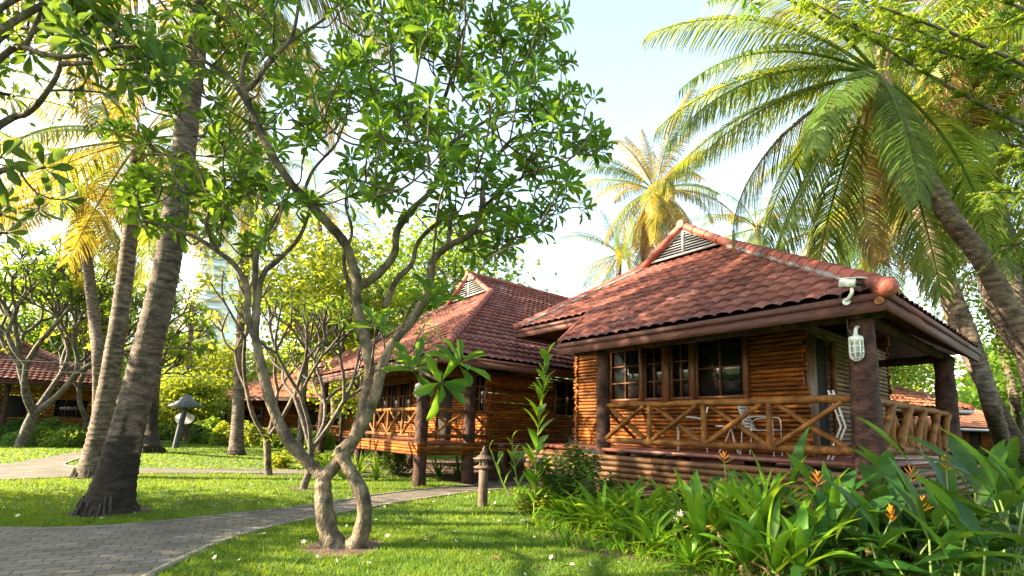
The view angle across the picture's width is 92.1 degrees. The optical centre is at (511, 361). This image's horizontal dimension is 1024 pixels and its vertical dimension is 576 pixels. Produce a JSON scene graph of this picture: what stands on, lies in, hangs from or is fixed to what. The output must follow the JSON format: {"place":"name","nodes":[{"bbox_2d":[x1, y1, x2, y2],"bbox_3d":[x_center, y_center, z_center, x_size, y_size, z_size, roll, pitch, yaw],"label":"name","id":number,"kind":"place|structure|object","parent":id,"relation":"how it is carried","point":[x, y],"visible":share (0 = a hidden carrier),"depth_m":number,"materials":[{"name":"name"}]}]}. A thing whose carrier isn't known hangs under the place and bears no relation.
{"place":"outdoors","nodes":[
{"label":"outdoors","id":0,"kind":"place"},
{"bbox_2d":[172,239,239,422],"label":"apartment tower","id":1,"kind":"structure","parent":0,"point":[216,306],"depth_m":175.03,"materials":[{"name":"white glass"}]},
{"bbox_2d":[184,241,228,357],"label":"window","id":2,"kind":"structure","parent":1,"relation":"in","point":[215,260],"depth_m":174.70,"materials":[{"name":"glass"}]},
{"bbox_2d":[0,449,429,478],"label":"path","id":3,"kind":"structure","parent":0,"point":[53,466],"depth_m":14.40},
{"bbox_2d":[0,482,558,575],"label":"path","id":4,"kind":"structure","parent":0,"point":[134,550],"depth_m":5.94,"materials":[{"name":"grey stone"}]},
{"bbox_2d":[0,436,1023,575],"bbox_3d":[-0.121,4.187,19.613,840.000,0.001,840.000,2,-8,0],"label":"ground","id":5,"kind":"structure","parent":0,"point":[989,501],"depth_m":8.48,"materials":[{"name":"green plant"}]},
{"bbox_2d":[0,0,75,126],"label":"garden tree","id":6,"kind":"object","parent":5,"relation":"on","point":[3,73],"visible":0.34,"depth_m":9.67,"materials":[{"name":"green plant"}]},
{"bbox_2d":[0,416,86,447],"bbox_3d":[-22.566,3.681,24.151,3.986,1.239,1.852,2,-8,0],"label":"hedge","id":7,"kind":"object","parent":5,"relation":"on","point":[72,437],"visible":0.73,"depth_m":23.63,"materials":[{"name":"green plant"}]},
{"bbox_2d":[0,285,87,402],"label":"garden tree","id":8,"kind":"object","parent":5,"relation":"on","point":[29,336],"visible":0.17,"depth_m":34.90,"materials":[{"name":"green plant"}]},
{"bbox_2d":[0,333,120,433],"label":"log bungalow","id":9,"kind":"object","parent":5,"relation":"on","point":[65,408],"visible":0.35,"depth_m":26.59,"materials":[{"name":"brown wood"}]},
{"bbox_2d":[0,395,25,421],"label":"doorway","id":10,"kind":"structure","parent":9,"relation":"in","point":[16,406],"depth_m":26.20,"materials":[{"name":"black"}]},
{"bbox_2d":[52,399,89,418],"bbox_3d":[-24.560,2.640,27.490,1.450,1.050,0.104,8,-10,-38],"label":"window","id":11,"kind":"structure","parent":9,"relation":"in","point":[63,408],"depth_m":27.42,"materials":[{"name":"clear glass"}]},
{"bbox_2d":[0,104,182,413],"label":"coconut palm","id":12,"kind":"object","parent":5,"relation":"on","point":[87,272],"visible":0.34,"depth_m":19.32,"materials":[{"name":"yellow plant"}]},
{"bbox_2d":[7,305,181,407],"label":"garden tree","id":13,"kind":"object","parent":5,"relation":"on","point":[38,327],"visible":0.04,"depth_m":36.13,"materials":[{"name":"green plant"}]},
{"bbox_2d":[0,0,191,250],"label":"frangipani tree","id":14,"kind":"object","parent":5,"relation":"on","point":[64,19],"visible":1,"depth_m":4.81,"materials":[{"name":"green plant"}]},
{"bbox_2d":[0,292,203,431],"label":"frangipani tree","id":15,"kind":"object","parent":5,"relation":"on","point":[83,335],"visible":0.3,"depth_m":26.16,"materials":[{"name":"green plant"}]},
{"bbox_2d":[57,506,149,518],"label":"soil","id":16,"kind":"structure","parent":5,"relation":"on","point":[144,509],"depth_m":7.60,"materials":[{"name":"brown soil"}]},
{"bbox_2d":[9,0,399,516],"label":"coconut palm","id":17,"kind":"object","parent":16,"relation":"on","point":[112,488],"visible":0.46,"depth_m":8.38,"materials":[{"name":"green plant"}]},
{"bbox_2d":[0,232,218,447],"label":"frangipani tree","id":18,"kind":"object","parent":5,"relation":"on","point":[47,277],"visible":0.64,"depth_m":23.07,"materials":[{"name":"green plant"}]},
{"bbox_2d":[71,149,240,453],"bbox_3d":[-16.659,-2.745,23.353,7.336,14.521,7.685,-3,-9,29],"label":"coconut palm","id":19,"kind":"object","parent":5,"relation":"on","point":[151,442],"visible":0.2,"depth_m":22.62,"materials":[{"name":"green plant"}]},
{"bbox_2d":[167,394,203,448],"bbox_3d":[-16.834,3.083,25.350,1.552,2.815,1.552,5,-8,-22],"label":"garden lamp","id":20,"kind":"object","parent":5,"relation":"on","point":[185,403],"visible":0.95,"depth_m":25.24,"materials":[{"name":"grey metal"}]},
{"bbox_2d":[137,267,247,375],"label":"coconut palm","id":21,"kind":"object","parent":5,"relation":"on","point":[191,334],"visible":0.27,"depth_m":42.75,"materials":[{"name":"green plant"}]},
{"bbox_2d":[158,364,232,441],"bbox_3d":[-22.386,2.776,33.809,6.433,5.564,7.886,2,-8,0],"label":"bush","id":22,"kind":"object","parent":5,"relation":"on","point":[206,393],"visible":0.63,"depth_m":33.54,"materials":[{"name":"green plant"}]},
{"bbox_2d":[187,416,220,443],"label":"bush","id":23,"kind":"object","parent":5,"relation":"on","point":[200,433],"visible":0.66,"depth_m":30.99,"materials":[{"name":"green plant"}]},
{"bbox_2d":[161,322,292,421],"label":"garden tree","id":24,"kind":"object","parent":5,"relation":"on","point":[223,359],"visible":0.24,"depth_m":44.53,"materials":[{"name":"green plant"}]},
{"bbox_2d":[145,121,324,454],"bbox_3d":[-13.017,-3.507,23.551,8.137,15.742,9.352,2,-8,0],"label":"coconut palm","id":25,"kind":"object","parent":5,"relation":"on","point":[236,443],"visible":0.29,"depth_m":22.73,"materials":[{"name":"green plant"}]},
{"bbox_2d":[208,420,266,446],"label":"bush","id":26,"kind":"object","parent":5,"relation":"on","point":[220,434],"visible":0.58,"depth_m":29.98,"materials":[{"name":"green plant"}]},
{"bbox_2d":[0,481,556,528],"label":"kerb","id":27,"kind":"structure","parent":5,"relation":"on","point":[89,526],"depth_m":7.46,"materials":[{"name":"grey concrete"}]},
{"bbox_2d":[258,426,335,449],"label":"bush","id":28,"kind":"object","parent":5,"relation":"on","point":[330,442],"visible":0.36,"depth_m":28.18,"materials":[{"name":"green plant"}]},
{"bbox_2d":[282,487,314,490],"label":"soil","id":29,"kind":"structure","parent":5,"relation":"on","point":[297,488],"depth_m":11.25,"materials":[{"name":"brown soil"}]},
{"bbox_2d":[222,290,443,488],"bbox_3d":[-4.230,0.732,12.135,4.737,4.722,4.542,4,-8,-18],"label":"frangipani tree","id":30,"kind":"object","parent":29,"relation":"on","point":[343,322],"visible":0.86,"depth_m":11.46,"materials":[{"name":"green plant"}]},
{"bbox_2d":[223,358,383,444],"bbox_3d":[-16.238,3.054,41.127,12.179,7.187,9.589,-1,-8,16],"label":"log bungalow","id":31,"kind":"object","parent":5,"relation":"on","point":[262,414],"visible":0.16,"depth_m":37.90,"materials":[{"name":"brown wood"}]},
{"bbox_2d":[187,195,428,447],"bbox_3d":[-9.257,-2.278,23.293,10.941,13.399,12.605,2,-8,0],"label":"garden tree","id":32,"kind":"object","parent":5,"relation":"on","point":[329,282],"visible":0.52,"depth_m":22.54,"materials":[{"name":"green plant"}]},
{"bbox_2d":[271,142,382,416],"bbox_3d":[-14.434,-5.609,35.049,9.067,18.828,8.440,0,-8,9],"label":"coconut palm","id":33,"kind":"object","parent":5,"relation":"on","point":[333,207],"visible":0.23,"depth_m":35.25,"materials":[{"name":"green plant"}]},
{"bbox_2d":[141,487,530,575],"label":"kerb","id":34,"kind":"structure","parent":5,"relation":"on","point":[166,566],"depth_m":6.36,"materials":[{"name":"grey concrete"}]},
{"bbox_2d":[293,537,381,559],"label":"soil","id":35,"kind":"structure","parent":5,"relation":"on","point":[317,549],"depth_m":5.87,"materials":[{"name":"brown soil"}]},
{"bbox_2d":[93,0,764,548],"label":"frangipani tree","id":36,"kind":"object","parent":35,"relation":"on","point":[417,40],"visible":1,"depth_m":6.23,"materials":[{"name":"green plant"}]},
{"bbox_2d":[265,276,416,449],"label":"garden tree","id":37,"kind":"object","parent":5,"relation":"on","point":[333,387],"visible":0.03,"depth_m":28.44,"materials":[{"name":"green plant"}]},
{"bbox_2d":[297,281,428,452],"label":"frangipani tree","id":38,"kind":"object","parent":5,"relation":"on","point":[393,323],"visible":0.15,"depth_m":24.08,"materials":[{"name":"green plant"}]},
{"bbox_2d":[373,447,412,475],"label":"shrub","id":39,"kind":"object","parent":5,"relation":"on","point":[396,467],"visible":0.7,"depth_m":14.68,"materials":[{"name":"green plant"}]},
{"bbox_2d":[356,196,559,452],"bbox_3d":[-4.373,-2.490,30.098,13.138,15.947,14.796,9,-11,-44],"label":"garden tree","id":40,"kind":"object","parent":5,"relation":"on","point":[455,267],"visible":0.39,"depth_m":28.90,"materials":[{"name":"green plant"}]},
{"bbox_2d":[473,445,494,506],"bbox_3d":[-0.552,2.210,9.557,0.416,1.160,0.416,5,-8,-22],"label":"bollard lamp","id":41,"kind":"object","parent":5,"relation":"on","point":[484,457],"visible":0.94,"depth_m":9.47,"materials":[{"name":"stone"}]},
{"bbox_2d":[313,271,665,486],"bbox_3d":[-0.575,0.268,21.203,13.535,8.188,12.980,8,-10,-38],"label":"log bungalow","id":42,"kind":"object","parent":5,"relation":"on","point":[487,314],"visible":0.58,"depth_m":15.20,"materials":[{"name":"brown wood"}]},
{"bbox_2d":[385,383,398,422],"bbox_3d":[-4.594,1.607,19.051,0.104,1.510,0.950,8,-10,-38],"label":"window","id":43,"kind":"structure","parent":42,"relation":"in","point":[392,389],"depth_m":19.12,"materials":[{"name":"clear glass"}]},
{"bbox_2d":[397,381,412,422],"bbox_3d":[-3.964,1.520,18.280,0.104,1.510,0.950,8,-10,-38],"label":"window","id":44,"kind":"structure","parent":42,"relation":"in","point":[404,398],"depth_m":18.36,"materials":[{"name":"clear glass"}]},
{"bbox_2d":[437,377,454,439],"bbox_3d":[-2.154,1.548,16.190,0.030,2.020,1.000,8,-10,-38],"label":"doorway","id":45,"kind":"structure","parent":42,"relation":"in","point":[447,402],"depth_m":16.18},
{"bbox_2d":[476,374,487,410],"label":"window","id":46,"kind":"structure","parent":42,"relation":"in","point":[481,394],"depth_m":14.58,"materials":[{"name":"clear glass"}]},
{"bbox_2d":[553,380,575,416],"bbox_3d":[1.781,1.233,16.264,1.100,1.160,0.104,8,-10,-38],"label":"window","id":47,"kind":"structure","parent":42,"relation":"in","point":[563,391],"depth_m":16.20,"materials":[{"name":"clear glass"}]},
{"bbox_2d":[2,321,1023,446],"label":"distant woods","id":48,"kind":"object","parent":5,"relation":"on","point":[974,394],"visible":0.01,"depth_m":44.59,"materials":[{"name":"green plant"}]},
{"bbox_2d":[353,459,673,484],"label":"soil","id":49,"kind":"structure","parent":5,"relation":"on","point":[520,467],"depth_m":17.42,"materials":[{"name":"brown soil"}]},
{"bbox_2d":[502,485,1023,575],"bbox_3d":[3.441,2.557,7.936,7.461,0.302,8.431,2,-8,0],"label":"ground cover","id":50,"kind":"object","parent":5,"relation":"on","point":[564,531],"visible":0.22,"depth_m":6.17,"materials":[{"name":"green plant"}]},
{"bbox_2d":[513,480,558,514],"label":"shrub","id":51,"kind":"object","parent":50,"relation":"on","point":[529,501],"visible":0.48,"depth_m":8.69,"materials":[{"name":"green plant"}]},
{"bbox_2d":[521,342,555,517],"bbox_3d":[0.458,1.153,8.485,0.568,3.022,0.346,2,-8,0],"label":"ginger plant","id":52,"kind":"object","parent":50,"relation":"on","point":[530,475],"visible":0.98,"depth_m":8.48,"materials":[{"name":"green plant"}]},
{"bbox_2d":[523,434,622,512],"bbox_3d":[1.058,2.019,8.673,1.477,1.468,1.451,9,-10,-42],"label":"shrub","id":53,"kind":"object","parent":50,"relation":"on","point":[585,473],"visible":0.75,"depth_m":8.49,"materials":[{"name":"green plant"}]},
{"bbox_2d":[545,478,643,542],"bbox_3d":[1.307,2.271,7.318,1.469,1.083,1.589,-6,-11,43],"label":"spider lily","id":54,"kind":"object","parent":50,"relation":"on","point":[589,498],"visible":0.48,"depth_m":7.30,"materials":[{"name":"green plant"}]},
{"bbox_2d":[570,498,663,541],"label":"spider lily","id":55,"kind":"object","parent":50,"relation":"on","point":[610,521],"visible":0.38,"depth_m":6.95,"materials":[{"name":"green plant"}]},
{"bbox_2d":[563,468,672,515],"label":"spider lily","id":56,"kind":"object","parent":50,"relation":"on","point":[615,495],"visible":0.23,"depth_m":7.76,"materials":[{"name":"green plant"}]},
{"bbox_2d":[590,493,667,548],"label":"spider lily","id":57,"kind":"object","parent":50,"relation":"on","point":[618,509],"visible":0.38,"depth_m":6.89,"materials":[{"name":"green plant"}]},
{"bbox_2d":[594,481,682,527],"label":"spider lily","id":58,"kind":"object","parent":50,"relation":"on","point":[653,495],"visible":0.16,"depth_m":7.20,"materials":[{"name":"green plant"}]},
{"bbox_2d":[598,494,692,551],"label":"spider lily","id":59,"kind":"object","parent":50,"relation":"on","point":[647,521],"visible":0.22,"depth_m":6.72,"materials":[{"name":"green plant"}]},
{"bbox_2d":[609,507,684,558],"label":"spider lily","id":60,"kind":"object","parent":50,"relation":"on","point":[644,529],"visible":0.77,"depth_m":6.09,"materials":[{"name":"green plant"}]},
{"bbox_2d":[649,469,731,552],"bbox_3d":[2.456,1.952,6.585,1.263,1.044,1.132,7,-9,-34],"label":"plant","id":61,"kind":"object","parent":50,"relation":"on","point":[676,499],"visible":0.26,"depth_m":6.57,"materials":[{"name":"green plant"}]},
{"bbox_2d":[644,516,739,573],"bbox_3d":[2.033,2.133,5.503,0.965,0.720,0.908,-3,-9,31],"label":"spider lily","id":62,"kind":"object","parent":50,"relation":"on","point":[688,550],"visible":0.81,"depth_m":5.46,"materials":[{"name":"green plant"}]},
{"bbox_2d":[669,469,759,564],"bbox_3d":[2.336,1.831,5.688,1.310,1.115,0.994,2,-8,0],"label":"cane plant","id":63,"kind":"object","parent":50,"relation":"on","point":[698,510],"visible":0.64,"depth_m":5.69,"materials":[{"name":"green plant"}]},
{"bbox_2d":[698,501,772,575],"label":"cane plant","id":64,"kind":"object","parent":50,"relation":"on","point":[746,558],"visible":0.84,"depth_m":5.03,"materials":[{"name":"green plant"}]},
{"bbox_2d":[685,450,815,567],"bbox_3d":[2.794,1.702,5.766,1.287,1.348,1.267,2,-8,0],"label":"plant","id":65,"kind":"object","parent":50,"relation":"on","point":[777,480],"visible":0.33,"depth_m":5.67,"materials":[{"name":"green plant"}]},
{"bbox_2d":[721,490,860,575],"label":"cane plant","id":66,"kind":"object","parent":50,"relation":"on","point":[798,537],"visible":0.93,"depth_m":4.69,"materials":[{"name":"green plant"}]},
{"bbox_2d":[704,461,880,575],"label":"cane plant","id":67,"kind":"object","parent":50,"relation":"on","point":[765,502],"visible":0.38,"depth_m":5.32,"materials":[{"name":"green plant"}]},
{"bbox_2d":[733,426,916,575],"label":"heliconia","id":68,"kind":"object","parent":50,"relation":"on","point":[797,466],"visible":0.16,"depth_m":5.61,"materials":[{"name":"green plant"}]},
{"bbox_2d":[759,488,894,575],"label":"heliconia","id":69,"kind":"object","parent":50,"relation":"on","point":[822,519],"visible":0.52,"depth_m":4.70,"materials":[{"name":"green plant"}]},
{"bbox_2d":[784,469,970,575],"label":"heliconia","id":70,"kind":"object","parent":50,"relation":"on","point":[938,514],"visible":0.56,"depth_m":4.83,"materials":[{"name":"green plant"}]},
{"bbox_2d":[804,461,987,575],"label":"heliconia","id":71,"kind":"object","parent":50,"relation":"on","point":[878,490],"visible":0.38,"depth_m":5.11,"materials":[{"name":"green plant"}]},
{"bbox_2d":[820,416,1008,573],"bbox_3d":[4.417,1.494,5.560,1.640,1.785,1.956,-3,-9,33],"label":"heliconia","id":72,"kind":"object","parent":50,"relation":"on","point":[963,455],"visible":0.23,"depth_m":5.42,"materials":[{"name":"green plant"}]},
{"bbox_2d":[816,457,1023,575],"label":"heliconia","id":73,"kind":"object","parent":50,"relation":"on","point":[962,518],"visible":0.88,"depth_m":4.42,"materials":[{"name":"green plant"}]},
{"bbox_2d":[902,427,1023,575],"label":"heliconia","id":74,"kind":"object","parent":50,"relation":"on","point":[990,470],"visible":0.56,"depth_m":4.84,"materials":[{"name":"green plant"}]},
{"bbox_2d":[931,436,1023,564],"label":"heliconia","id":75,"kind":"object","parent":50,"relation":"on","point":[1004,485],"visible":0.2,"depth_m":6.32,"materials":[{"name":"green plant"}]},
{"bbox_2d":[591,483,985,557],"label":"soil","id":76,"kind":"structure","parent":5,"relation":"on","point":[647,491],"depth_m":11.56,"materials":[{"name":"brown soil"}]},
{"bbox_2d":[513,220,980,558],"bbox_3d":[4.655,-0.318,11.949,7.480,7.134,9.310,8,-10,-38],"label":"log bungalow","id":77,"kind":"object","parent":76,"relation":"on","point":[673,330],"visible":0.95,"depth_m":9.12,"materials":[{"name":"brown wood"}]},
{"bbox_2d":[610,349,638,401],"bbox_3d":[2.626,0.310,11.380,0.104,1.210,0.890,8,-10,-38],"label":"window","id":78,"kind":"structure","parent":77,"relation":"in","point":[624,365],"depth_m":11.41,"materials":[{"name":"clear glass"}]},
{"bbox_2d":[643,346,662,400],"bbox_3d":[3.115,0.242,10.782,0.104,1.210,0.520,8,-10,-38],"label":"window","id":79,"kind":"structure","parent":77,"relation":"in","point":[652,357],"depth_m":10.82,"materials":[{"name":"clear glass"}]},
{"bbox_2d":[669,344,689,399],"bbox_3d":[3.527,0.185,10.277,0.104,1.210,0.490,8,-10,-38],"label":"window","id":80,"kind":"structure","parent":77,"relation":"in","point":[678,353],"depth_m":10.31,"materials":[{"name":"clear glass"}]},
{"bbox_2d":[694,336,743,398],"bbox_3d":[4.060,0.111,9.624,0.104,1.210,1.020,8,-10,-38],"label":"window","id":81,"kind":"structure","parent":77,"relation":"in","point":[719,373],"depth_m":9.64,"materials":[{"name":"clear glass"}]},
{"bbox_2d":[802,333,824,456],"bbox_3d":[5.267,0.575,8.591,0.450,2.130,0.162,8,-10,-38],"label":"door","id":82,"kind":"structure","parent":77,"relation":"in","point":[810,376],"depth_m":8.55,"materials":[{"name":"brown wood"}]},
{"bbox_2d":[815,339,829,455],"bbox_3d":[5.598,0.640,9.013,0.900,2.125,0.020,8,-10,-38],"label":"doorway","id":83,"kind":"structure","parent":77,"relation":"in","point":[820,345],"depth_m":9.15,"materials":[{"name":"brown wood"}]},
{"bbox_2d":[838,277,867,310],"bbox_3d":[4.402,-0.890,6.382,0.330,0.454,0.353,2,-8,0],"label":"security camera","id":84,"kind":"object","parent":77,"relation":"attached to","point":[851,283],"visible":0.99,"depth_m":6.39,"materials":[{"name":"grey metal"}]},
{"bbox_2d":[846,317,863,360],"bbox_3d":[4.557,-0.345,6.531,0.200,0.692,0.181,2,-8,0],"label":"bulkhead lamp","id":85,"kind":"object","parent":77,"relation":"attached to","point":[856,346],"visible":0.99,"depth_m":6.47,"materials":[{"name":"grey metal"}]},
{"bbox_2d":[617,371,974,468],"bbox_3d":[11.579,1.887,23.847,13.677,6.396,9.590,3,-8,-10],"label":"log bungalow","id":86,"kind":"object","parent":5,"relation":"on","point":[901,394],"visible":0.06,"depth_m":20.51,"materials":[{"name":"brown wood"}]},
{"bbox_2d":[639,0,1023,353],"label":"coconut palm","id":87,"kind":"object","parent":5,"relation":"on","point":[871,89],"visible":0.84,"depth_m":9.34,"materials":[{"name":"green plant"}]},
{"bbox_2d":[754,0,1023,466],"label":"coconut palm","id":88,"kind":"object","parent":5,"relation":"on","point":[1013,428],"visible":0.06,"depth_m":14.82,"materials":[{"name":"green plant"}]},
{"bbox_2d":[768,56,1023,458],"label":"coconut palm","id":89,"kind":"object","parent":5,"relation":"on","point":[991,405],"visible":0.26,"depth_m":11.71,"materials":[{"name":"green plant"}]},
{"bbox_2d":[772,0,1023,402],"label":"coconut palm","id":90,"kind":"object","parent":5,"relation":"on","point":[1018,289],"visible":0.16,"depth_m":13.05,"materials":[{"name":"green plant"}]},
{"bbox_2d":[789,0,1023,272],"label":"feathery tree","id":91,"kind":"object","parent":5,"relation":"on","point":[980,61],"visible":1,"depth_m":7.26,"materials":[{"name":"green plant"}]},
{"bbox_2d":[824,0,1023,357],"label":"coconut palm","id":92,"kind":"object","parent":5,"relation":"on","point":[1000,327],"visible":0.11,"depth_m":12.99,"materials":[{"name":"green plant"}]},
{"bbox_2d":[841,0,1023,170],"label":"coconut palm","id":93,"kind":"object","parent":5,"relation":"on","point":[919,84],"visible":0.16,"depth_m":12.89,"materials":[{"name":"green plant"}]},
{"bbox_2d":[887,294,994,420],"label":"garden tree","id":94,"kind":"object","parent":5,"relation":"on","point":[897,370],"visible":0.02,"depth_m":25.09,"materials":[{"name":"green plant"}]},
{"bbox_2d":[891,324,991,409],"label":"garden tree","id":95,"kind":"object","parent":5,"relation":"on","point":[916,387],"visible":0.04,"depth_m":37.49,"materials":[{"name":"green plant"}]},
{"bbox_2d":[914,390,993,455],"bbox_3d":[29.291,4.670,35.824,11.676,5.165,9.590,3,-8,-10],"label":"log bungalow","id":96,"kind":"object","parent":5,"relation":"on","point":[976,436],"visible":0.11,"depth_m":33.16,"materials":[{"name":"brown wood"}]},
{"bbox_2d":[896,179,1023,423],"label":"garden tree","id":97,"kind":"object","parent":5,"relation":"on","point":[994,342],"visible":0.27,"depth_m":15.88,"materials":[{"name":"green plant"}]},
{"bbox_2d":[900,185,1023,435],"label":"coconut palm","id":98,"kind":"object","parent":5,"relation":"on","point":[1015,404],"visible":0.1,"depth_m":17.14,"materials":[{"name":"green plant"}]},
{"label":"soil","id":99,"kind":"structure","parent":5,"relation":"on","visible":0},
{"bbox_2d":[198,265,351,474],"bbox_3d":[-6.388,0.407,14.512,4.503,5.875,4.599,-1,-8,21],"label":"frangipani tree","id":100,"kind":"object","parent":99,"relation":"on","point":[271,430],"visible":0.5,"depth_m":14.03,"materials":[{"name":"green plant"}]},
{"bbox_2d":[0,0,1023,393],"label":"sky","id":101,"kind":"structure","parent":0,"point":[640,90],"materials":[{"name":"white"}]},
{"bbox_2d":[557,209,654,295],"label":"coconut palm","id":102,"kind":"object","parent":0,"point":[609,270],"visible":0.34,"depth_m":27.03,"materials":[{"name":"green plant"}]},
{"bbox_2d":[572,89,738,270],"bbox_3d":[6.122,-4.531,20.826,7.194,11.007,6.621,2,-8,0],"label":"coconut palm","id":103,"kind":"object","parent":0,"point":[651,222],"visible":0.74,"depth_m":20.80,"materials":[{"name":"green plant"}]},
{"bbox_2d":[691,175,829,248],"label":"coconut palm","id":104,"kind":"object","parent":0,"point":[756,229],"visible":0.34,"depth_m":24.99,"materials":[{"name":"green plant"}]},
{"bbox_2d":[744,156,919,296],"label":"coconut palm","id":105,"kind":"object","parent":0,"point":[857,259],"visible":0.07,"depth_m":20.35,"materials":[{"name":"green plant"}]},
{"label":"soil","id":106,"kind":"structure","parent":0,"visible":0},
{"bbox_2d":[0,0,294,478],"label":"coconut palm","id":107,"kind":"object","parent":106,"relation":"on","point":[104,405],"visible":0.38,"depth_m":13.22,"materials":[{"name":"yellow plant"}]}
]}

